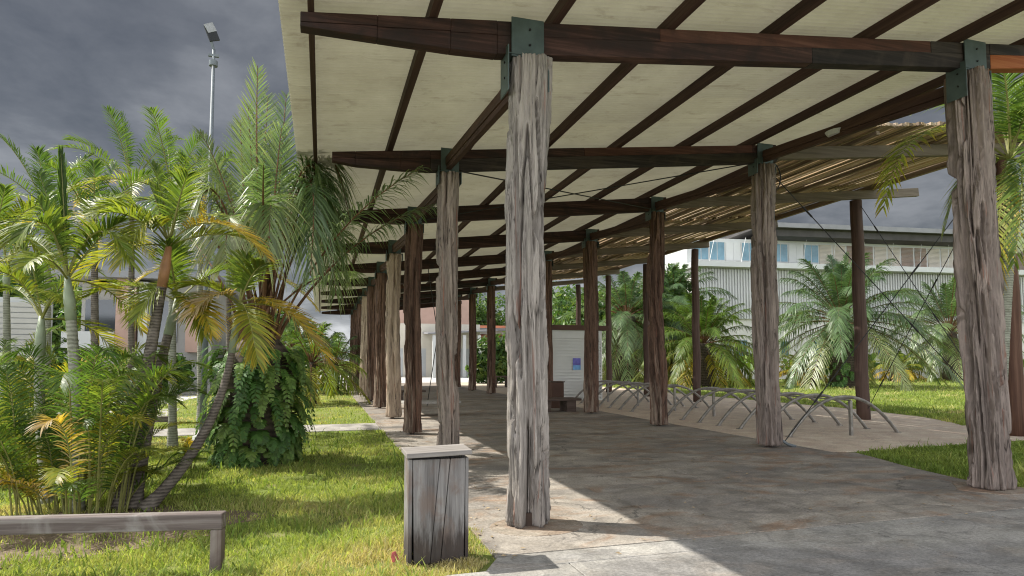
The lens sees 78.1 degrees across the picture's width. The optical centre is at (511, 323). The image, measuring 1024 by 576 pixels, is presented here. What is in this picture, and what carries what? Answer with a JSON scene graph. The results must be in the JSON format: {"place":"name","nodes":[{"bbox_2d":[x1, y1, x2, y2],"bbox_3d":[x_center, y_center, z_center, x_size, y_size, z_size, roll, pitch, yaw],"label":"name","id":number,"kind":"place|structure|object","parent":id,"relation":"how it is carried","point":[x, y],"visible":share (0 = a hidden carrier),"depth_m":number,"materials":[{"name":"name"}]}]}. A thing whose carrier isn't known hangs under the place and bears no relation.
{"place":"outdoors","nodes":[
{"label":"outdoors","id":0,"kind":"place"},
{"bbox_2d":[0,505,275,569],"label":"bare soil","id":1,"kind":"structure","parent":0,"point":[40,539],"depth_m":5.68,"materials":[{"name":"brown soil"}]},
{"bbox_2d":[0,223,127,503],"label":"palm tree","id":2,"kind":"object","parent":1,"relation":"on","point":[35,299],"visible":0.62,"depth_m":7.48,"materials":[{"name":"green plant"}]},
{"bbox_2d":[0,145,150,512],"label":"palm tree","id":3,"kind":"object","parent":1,"relation":"on","point":[58,224],"visible":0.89,"depth_m":6.81,"materials":[{"name":"green plant"}]},
{"bbox_2d":[0,340,216,515],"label":"palm shrub","id":4,"kind":"object","parent":1,"relation":"on","point":[60,471],"visible":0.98,"depth_m":6.45,"materials":[{"name":"green plant"}]},
{"bbox_2d":[77,233,232,509],"bbox_3d":[-4.160,0.472,7.386,1.950,3.226,1.534,1,-4,-17],"label":"palm tree","id":5,"kind":"object","parent":1,"relation":"on","point":[179,254],"visible":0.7,"depth_m":7.31,"materials":[{"name":"green plant"}]},
{"bbox_2d":[60,156,275,509],"bbox_3d":[-3.997,0.025,7.284,2.461,4.064,1.655,1,-4,-17],"label":"palm tree","id":6,"kind":"object","parent":1,"relation":"on","point":[172,212],"visible":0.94,"depth_m":7.20,"materials":[{"name":"green plant"}]},
{"bbox_2d":[138,248,337,510],"bbox_3d":[-3.002,0.599,7.487,2.073,3.032,1.370,0,-3,1],"label":"palm tree","id":7,"kind":"object","parent":1,"relation":"on","point":[245,273],"visible":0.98,"depth_m":7.30,"materials":[{"name":"green plant"}]},
{"bbox_2d":[109,408,380,437],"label":"path","id":8,"kind":"structure","parent":0,"point":[318,428],"depth_m":15.06,"materials":[{"name":"grey concrete"}]},
{"bbox_2d":[46,105,227,395],"bbox_3d":[-8.503,-1.124,13.681,3.854,7.090,3.370,-2,-4,24],"label":"palm tree","id":9,"kind":"object","parent":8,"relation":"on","point":[131,274],"visible":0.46,"depth_m":13.64,"materials":[{"name":"green plant"}]},
{"bbox_2d":[100,147,246,428],"bbox_3d":[-7.366,-0.882,14.684,3.338,6.728,3.746,-2,-4,29],"label":"palm tree","id":10,"kind":"object","parent":8,"relation":"on","point":[199,288],"visible":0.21,"depth_m":14.96,"materials":[{"name":"green plant"}]},
{"bbox_2d":[133,207,319,352],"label":"palm tree","id":11,"kind":"object","parent":8,"relation":"on","point":[228,328],"visible":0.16,"depth_m":14.24,"materials":[{"name":"green plant"}]},
{"bbox_2d":[64,375,504,403],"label":"plaza","id":12,"kind":"structure","parent":0,"point":[424,380],"depth_m":51.15,"materials":[{"name":"concrete"}]},
{"bbox_2d":[0,297,52,397],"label":"slatted wall","id":13,"kind":"structure","parent":12,"relation":"on","point":[24,318],"depth_m":25.44,"materials":[{"name":"white wood"}]},
{"bbox_2d":[0,271,81,353],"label":"tree","id":14,"kind":"object","parent":12,"relation":"on","point":[56,334],"visible":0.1,"depth_m":43.19,"materials":[{"name":"green plant"}]},
{"bbox_2d":[0,249,88,356],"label":"tree","id":15,"kind":"object","parent":12,"relation":"on","point":[65,349],"visible":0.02,"depth_m":55.28,"materials":[{"name":"green plant"}]},
{"bbox_2d":[57,287,81,330],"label":"tree","id":16,"kind":"object","parent":12,"relation":"on","point":[78,313],"depth_m":39.42,"materials":[{"name":"green plant"}]},
{"bbox_2d":[51,344,105,388],"bbox_3d":[-20.044,2.016,27.419,4.093,2.706,2.682,1,-4,-17],"label":"shrub","id":17,"kind":"object","parent":12,"relation":"on","point":[60,359],"visible":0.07,"depth_m":26.86,"materials":[{"name":"green plant"}]},
{"bbox_2d":[51,268,247,391],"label":"salmon building","id":18,"kind":"structure","parent":12,"relation":"on","point":[111,317],"depth_m":32.06,"materials":[{"name":"white paint"}]},
{"bbox_2d":[85,299,115,331],"bbox_3d":[-20.792,-0.423,31.993,1.412,1.595,0.098,1,-4,-17],"label":"window","id":19,"kind":"structure","parent":18,"relation":"in","point":[107,308],"depth_m":32.00,"materials":[{"name":"grey glass"}]},
{"bbox_2d":[151,301,177,342],"bbox_3d":[-18.101,-0.100,32.785,1.300,2.145,0.098,1,-4,-17],"label":"window","id":20,"kind":"structure","parent":18,"relation":"in","point":[166,304],"depth_m":32.77,"materials":[{"name":"grey glass"}]},
{"bbox_2d":[115,349,196,393],"bbox_3d":[-17.051,2.363,30.117,3.876,2.327,2.537,1,-4,-17],"label":"shrub","id":21,"kind":"object","parent":12,"relation":"on","point":[187,368],"visible":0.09,"depth_m":30.04,"materials":[{"name":"green plant"}]},
{"bbox_2d":[241,309,312,348],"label":"tree","id":22,"kind":"object","parent":12,"relation":"on","point":[281,316],"visible":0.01,"depth_m":50.39,"materials":[{"name":"green plant"}]},
{"bbox_2d":[399,300,497,377],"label":"cream building","id":23,"kind":"structure","parent":12,"relation":"on","point":[428,338],"depth_m":66.25,"materials":[{"name":"white paint"}]},
{"bbox_2d":[400,348,402,375],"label":"door","id":24,"kind":"structure","parent":23,"relation":"in","point":[401,349],"depth_m":65.34,"materials":[{"name":"white"}]},
{"bbox_2d":[421,348,425,375],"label":"door","id":25,"kind":"structure","parent":23,"relation":"in","point":[423,350],"depth_m":65.99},
{"bbox_2d":[461,349,468,375],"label":"door","id":26,"kind":"structure","parent":23,"relation":"in","point":[467,350],"depth_m":67.25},
{"bbox_2d":[0,366,1022,575],"bbox_3d":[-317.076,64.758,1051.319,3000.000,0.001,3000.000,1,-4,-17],"label":"lawn","id":27,"kind":"structure","parent":0,"point":[359,466],"depth_m":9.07,"materials":[{"name":"plant"}]},
{"bbox_2d":[0,323,85,452],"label":"palm shrub","id":28,"kind":"object","parent":27,"relation":"on","point":[13,338],"visible":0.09,"depth_m":11.15,"materials":[{"name":"green plant"}]},
{"bbox_2d":[0,183,90,271],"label":"palm tree","id":29,"kind":"object","parent":27,"relation":"on","point":[7,199],"visible":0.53,"depth_m":8.18,"materials":[{"name":"green plant"}]},
{"bbox_2d":[0,183,106,429],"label":"palm tree","id":30,"kind":"object","parent":27,"relation":"on","point":[6,319],"visible":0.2,"depth_m":11.36,"materials":[{"name":"green plant"}]},
{"bbox_2d":[0,134,127,409],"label":"palm tree","id":31,"kind":"object","parent":27,"relation":"on","point":[40,153],"visible":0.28,"depth_m":12.78,"materials":[{"name":"green plant"}]},
{"bbox_2d":[0,349,135,485],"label":"palm shrub","id":32,"kind":"object","parent":27,"relation":"on","point":[30,404],"visible":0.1,"depth_m":8.29,"materials":[{"name":"green plant"}]},
{"bbox_2d":[3,337,178,487],"bbox_3d":[-5.181,1.130,8.128,1.648,1.924,2.263,0,-3,0],"label":"palm shrub","id":33,"kind":"object","parent":27,"relation":"on","point":[83,355],"visible":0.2,"depth_m":7.89,"materials":[{"name":"green plant"}]},
{"bbox_2d":[4,155,184,454],"bbox_3d":[-7.409,-0.361,11.035,2.769,5.252,2.976,0,-3,6],"label":"palm tree","id":34,"kind":"object","parent":27,"relation":"on","point":[96,166],"visible":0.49,"depth_m":10.88,"materials":[{"name":"green plant"}]},
{"bbox_2d":[0,511,226,572],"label":"rail","id":35,"kind":"object","parent":27,"relation":"on","point":[214,522],"visible":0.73,"depth_m":4.71,"materials":[{"name":"grey wood"}]},
{"bbox_2d":[109,416,167,421],"bbox_3d":[-8.267,2.159,13.044,2.350,0.455,0.110,1,-4,-15],"label":"rail","id":36,"kind":"object","parent":27,"relation":"on","point":[164,418],"depth_m":13.26,"materials":[{"name":"grey wood"}]},
{"bbox_2d":[50,105,240,446],"bbox_3d":[-6.833,-0.709,12.014,2.998,6.061,3.640,1,-4,-17],"label":"palm tree","id":37,"kind":"object","parent":27,"relation":"on","point":[172,435],"visible":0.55,"depth_m":11.74,"materials":[{"name":"green plant"}]},
{"bbox_2d":[172,436,210,470],"bbox_3d":[-4.754,1.901,9.394,0.637,0.535,0.542,-3,-5,41],"label":"palm seedling","id":38,"kind":"object","parent":27,"relation":"on","point":[188,442],"visible":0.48,"depth_m":9.30,"materials":[{"name":"green plant"}]},
{"bbox_2d":[192,22,219,440],"bbox_3d":[-6.223,-1.952,12.953,0.399,8.650,0.399,1,-4,-17],"label":"street lamp","id":39,"kind":"object","parent":27,"relation":"on","point":[211,31],"visible":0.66,"depth_m":13.05,"materials":[{"name":"grey metal"}]},
{"bbox_2d":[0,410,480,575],"bbox_3d":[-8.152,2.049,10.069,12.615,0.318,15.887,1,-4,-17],"label":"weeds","id":40,"kind":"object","parent":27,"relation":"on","point":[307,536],"visible":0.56,"depth_m":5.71,"materials":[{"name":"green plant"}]},
{"bbox_2d":[105,57,436,469],"bbox_3d":[-3.785,-0.960,10.463,5.328,6.837,4.503,1,-4,-17],"label":"oil palm","id":41,"kind":"object","parent":27,"relation":"on","point":[258,421],"visible":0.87,"depth_m":9.88,"materials":[{"name":"green plant"}]},
{"bbox_2d":[274,318,321,375],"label":"palm tree","id":42,"kind":"object","parent":27,"relation":"on","point":[289,344],"visible":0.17,"depth_m":35.52,"materials":[{"name":"green plant"}]},
{"bbox_2d":[281,321,369,407],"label":"palm tree","id":43,"kind":"object","parent":27,"relation":"on","point":[312,374],"visible":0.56,"depth_m":23.84,"materials":[{"name":"green leaf"},{"name":"rough bark"}]},
{"bbox_2d":[294,331,360,395],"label":"palm tree","id":44,"kind":"object","parent":27,"relation":"on","point":[338,343],"visible":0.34,"depth_m":31.64,"materials":[{"name":"green plant"}]},
{"bbox_2d":[317,375,346,394],"bbox_3d":[-9.159,3.188,31.642,2.200,1.378,2.209,1,-4,-17],"label":"cycad","id":45,"kind":"object","parent":27,"relation":"on","point":[337,390],"visible":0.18,"depth_m":31.26,"materials":[{"name":"green plant"}]},
{"bbox_2d":[391,551,398,562],"bbox_3d":[-0.929,1.844,5.000,0.065,0.082,0.036,1,-4,-17],"label":"fallen leaf","id":46,"kind":"object","parent":27,"relation":"on","point":[393,555],"visible":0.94,"depth_m":5.00,"materials":[{"name":"pink plant"}]},
{"bbox_2d":[402,444,471,565],"bbox_3d":[-0.614,1.446,5.103,0.520,0.886,0.345,1,-4,-17],"label":"wooden bin","id":47,"kind":"object","parent":27,"relation":"on","point":[436,484],"visible":0.91,"depth_m":5.00,"materials":[{"name":"grey wood"}]},
{"bbox_2d":[476,293,486,321],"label":"tree","id":48,"kind":"object","parent":27,"relation":"on","point":[480,295],"depth_m":80.30,"materials":[{"name":"green plant"}]},
{"bbox_2d":[465,333,506,382],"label":"shrub","id":49,"kind":"object","parent":27,"relation":"on","point":[500,365],"visible":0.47,"depth_m":46.24,"materials":[{"name":"green plant"}]},
{"bbox_2d":[476,292,505,325],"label":"tree","id":50,"kind":"object","parent":27,"relation":"on","point":[481,318],"visible":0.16,"depth_m":79.22,"materials":[{"name":"green plant"}]},
{"bbox_2d":[480,325,505,352],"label":"tile roof house","id":51,"kind":"structure","parent":27,"relation":"on","point":[483,326],"depth_m":75.57,"materials":[{"name":"orange tile"}]},
{"bbox_2d":[502,281,574,321],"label":"tree","id":52,"kind":"object","parent":27,"relation":"on","point":[553,291],"depth_m":80.08,"materials":[{"name":"green plant"}]},
{"bbox_2d":[480,328,643,374],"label":"white building","id":53,"kind":"structure","parent":27,"relation":"on","point":[500,330],"depth_m":73.28,"materials":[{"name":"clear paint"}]},
{"bbox_2d":[552,291,575,324],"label":"palm tree","id":54,"kind":"object","parent":27,"relation":"on","point":[558,297],"visible":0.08,"depth_m":61.13,"materials":[{"name":"green plant"}]},
{"bbox_2d":[552,284,624,354],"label":"tree","id":55,"kind":"object","parent":27,"relation":"on","point":[572,307],"visible":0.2,"depth_m":54.08,"materials":[{"name":"green plant"}]},
{"bbox_2d":[598,286,620,376],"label":"tree","id":56,"kind":"object","parent":27,"relation":"on","point":[599,292],"visible":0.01,"depth_m":62.12,"materials":[{"name":"green plant"}]},
{"bbox_2d":[556,269,691,385],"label":"palm tree","id":57,"kind":"object","parent":27,"relation":"on","point":[627,335],"visible":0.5,"depth_m":45.01,"materials":[{"name":"green plant"}]},
{"bbox_2d":[627,263,691,370],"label":"tree","id":58,"kind":"object","parent":27,"relation":"on","point":[684,292],"visible":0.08,"depth_m":49.51,"materials":[{"name":"green plant"}]},
{"bbox_2d":[611,262,746,376],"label":"palm tree","id":59,"kind":"object","parent":27,"relation":"on","point":[674,286],"visible":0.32,"depth_m":49.46,"materials":[{"name":"green plant"}]},
{"bbox_2d":[623,293,753,388],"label":"palm tree","id":60,"kind":"object","parent":27,"relation":"on","point":[712,362],"visible":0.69,"depth_m":40.15,"materials":[{"name":"green plant"}]},
{"bbox_2d":[779,349,828,385],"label":"cycad","id":61,"kind":"object","parent":27,"relation":"on","point":[803,375],"visible":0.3,"depth_m":43.53,"materials":[{"name":"green plant"}]},
{"bbox_2d":[724,251,963,391],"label":"palm tree","id":62,"kind":"object","parent":27,"relation":"on","point":[835,335],"visible":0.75,"depth_m":38.92,"materials":[{"name":"green plant"}]},
{"bbox_2d":[665,222,1023,378],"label":"white building","id":63,"kind":"structure","parent":27,"relation":"on","point":[726,260],"depth_m":59.97,"materials":[{"name":"paint"}]},
{"bbox_2d":[697,248,708,259],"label":"window","id":64,"kind":"structure","parent":63,"relation":"in","point":[703,252],"depth_m":58.72,"materials":[{"name":"blue glass"}]},
{"bbox_2d":[709,241,724,260],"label":"window","id":65,"kind":"structure","parent":63,"relation":"in","point":[718,250],"depth_m":58.97,"materials":[{"name":"blue glass"}]},
{"bbox_2d":[725,242,740,260],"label":"window","id":66,"kind":"structure","parent":63,"relation":"in","point":[732,249],"depth_m":59.24,"materials":[{"name":"white paint"}]},
{"bbox_2d":[741,242,750,261],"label":"window","id":67,"kind":"structure","parent":63,"relation":"in","point":[746,253],"depth_m":59.47,"materials":[{"name":"blue glass"}]},
{"bbox_2d":[777,243,787,262],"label":"window","id":68,"kind":"structure","parent":63,"relation":"in","point":[782,249],"depth_m":60.11,"materials":[{"name":"blue glass"}]},
{"bbox_2d":[780,341,788,357],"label":"window","id":69,"kind":"structure","parent":63,"relation":"in","point":[780,341],"depth_m":58.97,"materials":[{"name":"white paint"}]},
{"bbox_2d":[788,244,802,262],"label":"window","id":70,"kind":"structure","parent":63,"relation":"in","point":[795,251],"depth_m":60.33,"materials":[{"name":"white paint"}]},
{"bbox_2d":[803,244,818,263],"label":"window","id":71,"kind":"structure","parent":63,"relation":"in","point":[811,251],"depth_m":60.62,"materials":[{"name":"blue glass"}]},
{"bbox_2d":[868,351,926,381],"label":"palm tree","id":72,"kind":"object","parent":27,"relation":"on","point":[913,377],"visible":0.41,"depth_m":50.68,"materials":[{"name":"green plant"}]},
{"bbox_2d":[869,277,1023,382],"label":"palm tree","id":73,"kind":"object","parent":27,"relation":"on","point":[947,295],"visible":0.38,"depth_m":52.21,"materials":[{"name":"green plant"}]},
{"bbox_2d":[873,73,1023,374],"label":"palm tree","id":74,"kind":"object","parent":27,"relation":"on","point":[1012,198],"visible":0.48,"depth_m":11.39,"materials":[{"name":"green plant"}]},
{"bbox_2d":[952,481,1023,494],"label":"ground patch","id":75,"kind":"object","parent":27,"relation":"on","point":[963,486],"visible":0.48,"depth_m":7.74,"materials":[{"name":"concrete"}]},
{"bbox_2d":[0,0,1023,360],"label":"sky","id":76,"kind":"structure","parent":0,"point":[61,61],"materials":[{"name":"grey"}]},
{"bbox_2d":[343,383,1023,558],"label":"pavement","id":77,"kind":"structure","parent":0,"point":[636,463],"depth_m":8.28,"materials":[{"name":"concrete"}]},
{"bbox_2d":[401,390,425,400],"bbox_3d":[-4.282,2.927,25.891,1.400,0.418,0.688,1,-4,-17],"label":"plank bench","id":78,"kind":"object","parent":77,"relation":"on","point":[402,391],"visible":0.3,"depth_m":25.56,"materials":[{"name":"wood"}]},
{"bbox_2d":[401,400,460,403],"bbox_3d":[-2.417,2.503,18.842,1.700,0.418,0.688,1,-4,-17],"label":"concrete bench","id":79,"kind":"object","parent":77,"relation":"on","point":[428,402],"visible":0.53,"depth_m":18.53,"materials":[{"name":"grey concrete"}]},
{"bbox_2d":[490,516,582,535],"bbox_3d":[0.235,1.955,6.084,0.920,0.027,0.720,1,-4,-17],"label":"ground collar","id":80,"kind":"object","parent":77,"relation":"on","point":[557,525],"visible":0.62,"depth_m":5.97,"materials":[{"name":"concrete"}]},
{"bbox_2d":[548,381,564,407],"bbox_3d":[1.512,2.428,21.757,0.500,0.918,0.460,1,-4,-17],"label":"brown bin","id":81,"kind":"object","parent":77,"relation":"on","point":[555,388],"visible":0.79,"depth_m":21.57,"materials":[{"name":"brown wood"}]},
{"bbox_2d":[548,397,581,411],"bbox_3d":[1.389,2.588,20.246,1.500,0.418,0.788,1,-4,-17],"label":"wooden bench","id":82,"kind":"object","parent":77,"relation":"on","point":[567,404],"visible":0.64,"depth_m":20.05,"materials":[{"name":"wood"}]},
{"bbox_2d":[278,0,1023,527],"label":"pavilion","id":83,"kind":"structure","parent":77,"relation":"on","point":[536,136],"depth_m":8.53,"materials":[{"name":"brown wood"}]},
{"bbox_2d":[825,127,840,136],"bbox_3d":[5.244,-3.112,10.295,0.200,0.070,0.320,1,-4,-17],"label":"ceiling light","id":84,"kind":"object","parent":83,"relation":"attached to","point":[831,132],"visible":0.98,"depth_m":10.23,"materials":[{"name":"white paint"}]},
{"bbox_2d":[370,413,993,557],"bbox_3d":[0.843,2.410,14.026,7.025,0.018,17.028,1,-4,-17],"label":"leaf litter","id":85,"kind":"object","parent":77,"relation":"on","point":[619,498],"visible":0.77,"depth_m":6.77,"materials":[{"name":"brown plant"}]},
{"bbox_2d":[446,508,1023,575],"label":"front pavement","id":86,"kind":"structure","parent":0,"point":[979,544],"depth_m":5.19,"materials":[{"name":"concrete"}]},
{"bbox_2d":[461,382,1023,451],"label":"bicycle parking pavement","id":87,"kind":"structure","parent":0,"point":[825,432],"depth_m":15.99,"materials":[{"name":"concrete"}]},
{"bbox_2d":[496,376,506,387],"bbox_3d":[-0.693,3.591,39.279,1.600,0.698,0.688,1,-4,-17],"label":"timber bench","id":88,"kind":"object","parent":87,"relation":"on","point":[505,380],"visible":0.2,"depth_m":39.04,"materials":[{"name":"wood"}]},
{"bbox_2d":[552,325,607,399],"bbox_3d":[2.237,1.670,27.122,2.850,3.082,2.850,1,-4,-17],"label":"kiosk","id":89,"kind":"object","parent":87,"relation":"on","point":[568,354],"visible":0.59,"depth_m":25.95,"materials":[{"name":"white"}]},
{"bbox_2d":[575,380,711,411],"bbox_3d":[4.492,2.546,22.953,3.030,0.878,5.380,1,-4,-17],"label":"bike rack","id":90,"kind":"object","parent":87,"relation":"on","point":[635,384],"visible":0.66,"depth_m":22.09,"materials":[{"name":"metal"}]},
{"bbox_2d":[478,121,1023,440],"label":"slatted pergola","id":91,"kind":"object","parent":87,"relation":"on","point":[830,172],"visible":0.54,"depth_m":17.38,"materials":[{"name":"brown wood"}]},
{"bbox_2d":[668,387,900,436],"bbox_3d":[6.539,2.139,16.166,3.030,0.878,5.380,1,-4,-17],"label":"bike rack","id":92,"kind":"object","parent":87,"relation":"on","point":[790,395],"visible":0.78,"depth_m":15.45,"materials":[{"name":"metal"}]},
{"bbox_2d":[735,351,750,376],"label":"banana plant","id":93,"kind":"object","parent":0,"point":[742,360],"visible":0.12,"depth_m":53.59,"materials":[{"name":"green plant"}]},
{"bbox_2d":[746,360,753,379],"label":"banana plant","id":94,"kind":"object","parent":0,"point":[751,368],"visible":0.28,"depth_m":55.33,"materials":[{"name":"green plant"}]},
{"bbox_2d":[780,359,791,377],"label":"banana plant","id":95,"kind":"object","parent":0,"point":[786,365],"visible":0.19,"depth_m":55.25,"materials":[{"name":"green plant"}]},
{"bbox_2d":[602,377,1023,487],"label":"grass","id":96,"kind":"structure","parent":0,"point":[933,458],"depth_m":19.61,"materials":[{"name":"green plant"}]},
{"bbox_2d":[868,352,879,373],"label":"banana plant","id":97,"kind":"object","parent":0,"point":[873,358],"visible":0.23,"depth_m":56.51,"materials":[{"name":"green plant"}]},
{"bbox_2d":[907,358,926,378],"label":"banana plant","id":98,"kind":"object","parent":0,"point":[925,359],"visible":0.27,"depth_m":58.05,"materials":[{"name":"green plant"}]},
{"bbox_2d":[923,354,941,370],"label":"banana plant","id":99,"kind":"object","parent":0,"point":[931,358],"visible":0.2,"depth_m":59.61,"materials":[{"name":"green plant"}]},
{"bbox_2d":[935,352,942,376],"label":"banana plant","id":100,"kind":"object","parent":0,"point":[940,370],"visible":0.16,"depth_m":61.66,"materials":[{"name":"green plant"}]}
]}

